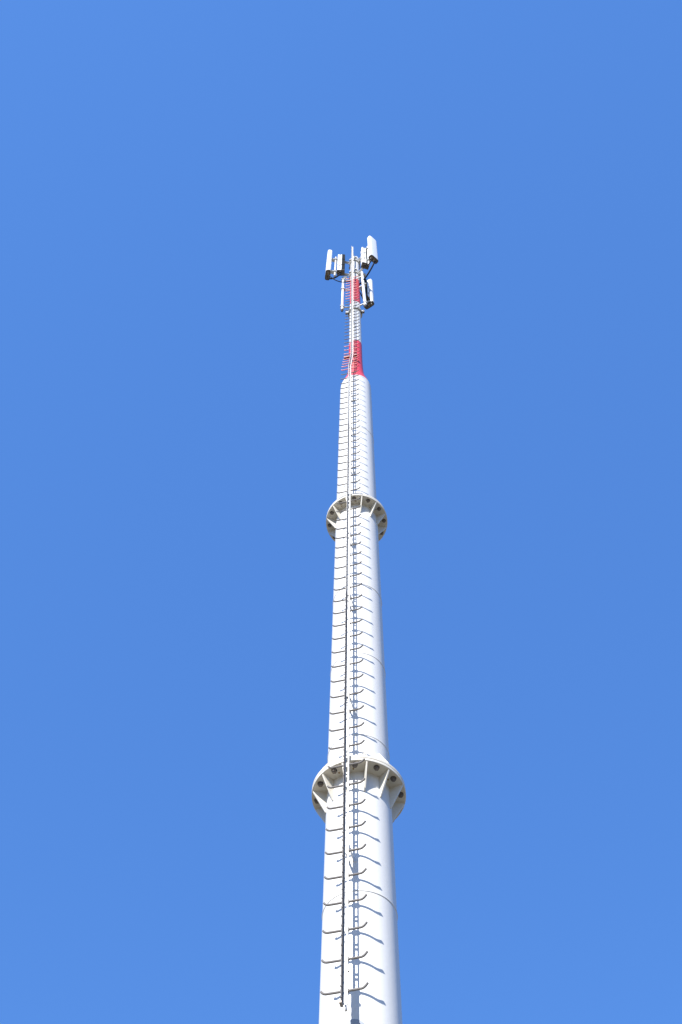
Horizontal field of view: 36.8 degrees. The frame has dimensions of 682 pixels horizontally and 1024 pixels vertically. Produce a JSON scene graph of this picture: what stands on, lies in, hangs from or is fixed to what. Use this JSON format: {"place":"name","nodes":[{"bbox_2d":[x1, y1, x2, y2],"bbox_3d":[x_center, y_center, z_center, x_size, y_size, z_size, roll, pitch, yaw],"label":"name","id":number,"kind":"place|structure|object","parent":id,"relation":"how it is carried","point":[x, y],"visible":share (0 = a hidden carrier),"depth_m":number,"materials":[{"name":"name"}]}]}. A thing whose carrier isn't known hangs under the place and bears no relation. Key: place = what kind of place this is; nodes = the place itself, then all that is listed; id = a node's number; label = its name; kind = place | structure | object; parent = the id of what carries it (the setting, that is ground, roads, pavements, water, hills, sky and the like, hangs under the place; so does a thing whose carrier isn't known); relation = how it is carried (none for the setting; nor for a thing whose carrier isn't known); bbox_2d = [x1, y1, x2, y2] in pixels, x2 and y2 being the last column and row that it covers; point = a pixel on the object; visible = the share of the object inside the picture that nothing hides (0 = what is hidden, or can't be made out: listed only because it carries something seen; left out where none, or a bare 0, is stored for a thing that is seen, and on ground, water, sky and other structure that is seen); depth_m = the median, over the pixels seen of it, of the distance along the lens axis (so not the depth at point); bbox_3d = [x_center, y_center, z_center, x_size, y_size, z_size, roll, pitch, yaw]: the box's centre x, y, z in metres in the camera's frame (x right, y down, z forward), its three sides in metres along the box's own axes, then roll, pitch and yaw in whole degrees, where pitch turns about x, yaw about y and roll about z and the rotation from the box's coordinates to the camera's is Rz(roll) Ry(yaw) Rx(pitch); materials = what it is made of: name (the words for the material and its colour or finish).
{"place":"outdoors","nodes":[
{"label":"outdoors","id":0,"kind":"place"},
{"bbox_2d":[0,0,681,1023],"label":"sky","id":1,"kind":"structure","parent":0,"point":[179,179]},
{"bbox_3d":[0.077,6.881,1.607,2.200,0.049,2.200,0,-64,1],"label":"foundation slab","id":2,"kind":"object","parent":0,"visible":0},
{"bbox_2d":[312,246,405,1023],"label":"communications mast","id":3,"kind":"object","parent":2,"relation":"on","point":[381,789],"visible":0.88,"depth_m":9.89,"materials":[{"name":"white metal"}]},
{"bbox_2d":[325,250,337,279],"bbox_3d":[-0.282,-7.378,30.521,0.338,2.885,0.310,0,-64,1],"label":"panel antenna","id":4,"kind":"object","parent":3,"relation":"attached to","point":[330,260],"visible":0.94,"depth_m":29.84,"materials":[{"name":"plastic"}]},
{"bbox_2d":[337,254,344,275],"bbox_3d":[0.002,-7.310,30.281,0.232,2.230,0.170,0,-64,1],"label":"remote radio unit","id":5,"kind":"object","parent":3,"relation":"attached to","point":[341,264],"visible":0.99,"depth_m":29.98,"materials":[{"name":"plastic"}]},
{"bbox_2d":[320,246,368,1011],"bbox_3d":[0.203,-2.299,19.652,0.370,27.265,0.424,-11,-65,6],"label":"climbing ladder","id":6,"kind":"object","parent":3,"relation":"attached to","point":[345,990],"visible":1,"depth_m":10.49,"materials":[{"name":"metal"}]},
{"bbox_2d":[340,276,349,311],"bbox_3d":[0.129,-5.956,27.849,0.266,3.753,0.101,0,-64,1],"label":"tube antenna","id":7,"kind":"object","parent":3,"relation":"attached to","point":[343,290],"visible":0.92,"depth_m":27.86,"materials":[{"name":"plastic"}]},
{"bbox_2d":[359,271,366,307],"bbox_3d":[0.586,-6.060,27.841,0.223,3.840,0.117,-10,-65,6],"label":"tube antenna","id":8,"kind":"object","parent":3,"relation":"attached to","point":[363,286],"visible":0.98,"depth_m":27.70,"materials":[{"name":"plastic"}]},
{"bbox_2d":[360,247,368,269],"bbox_3d":[0.700,-7.487,30.186,0.232,2.230,0.170,15,-65,-7],"label":"remote radio unit","id":9,"kind":"object","parent":3,"relation":"attached to","point":[364,262],"visible":0.88,"depth_m":29.74,"materials":[{"name":"plastic"}]},
{"bbox_2d":[361,279,369,300],"bbox_3d":[0.730,-6.600,30.480,0.170,1.980,0.232,-31,-68,15],"label":"remote radio unit","id":10,"kind":"object","parent":3,"relation":"attached to","point":[367,291],"visible":0.52,"depth_m":30.15,"materials":[{"name":"plastic"}]},
{"bbox_2d":[359,261,375,284],"bbox_3d":[0.745,-6.738,28.849,0.048,0.689,0.698,38,-69,-16],"label":"jumper cable","id":11,"kind":"object","parent":3,"relation":"attached to","point":[360,283],"visible":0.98,"depth_m":28.68,"materials":[{"name":"rubber"}]},
{"bbox_2d":[365,279,373,309],"bbox_3d":[0.786,-6.650,30.864,0.307,2.885,0.321,-31,-68,15],"label":"panel antenna","id":12,"kind":"object","parent":3,"relation":"attached to","point":[370,303],"visible":0.5,"depth_m":30.31,"materials":[{"name":"plastic"}]},
{"bbox_2d":[366,236,377,263],"bbox_3d":[0.879,-7.717,30.342,0.307,2.885,0.321,38,-69,-16],"label":"panel antenna","id":13,"kind":"object","parent":3,"relation":"attached to","point":[372,249],"visible":0.89,"depth_m":29.87,"materials":[{"name":"plastic"}]}
]}

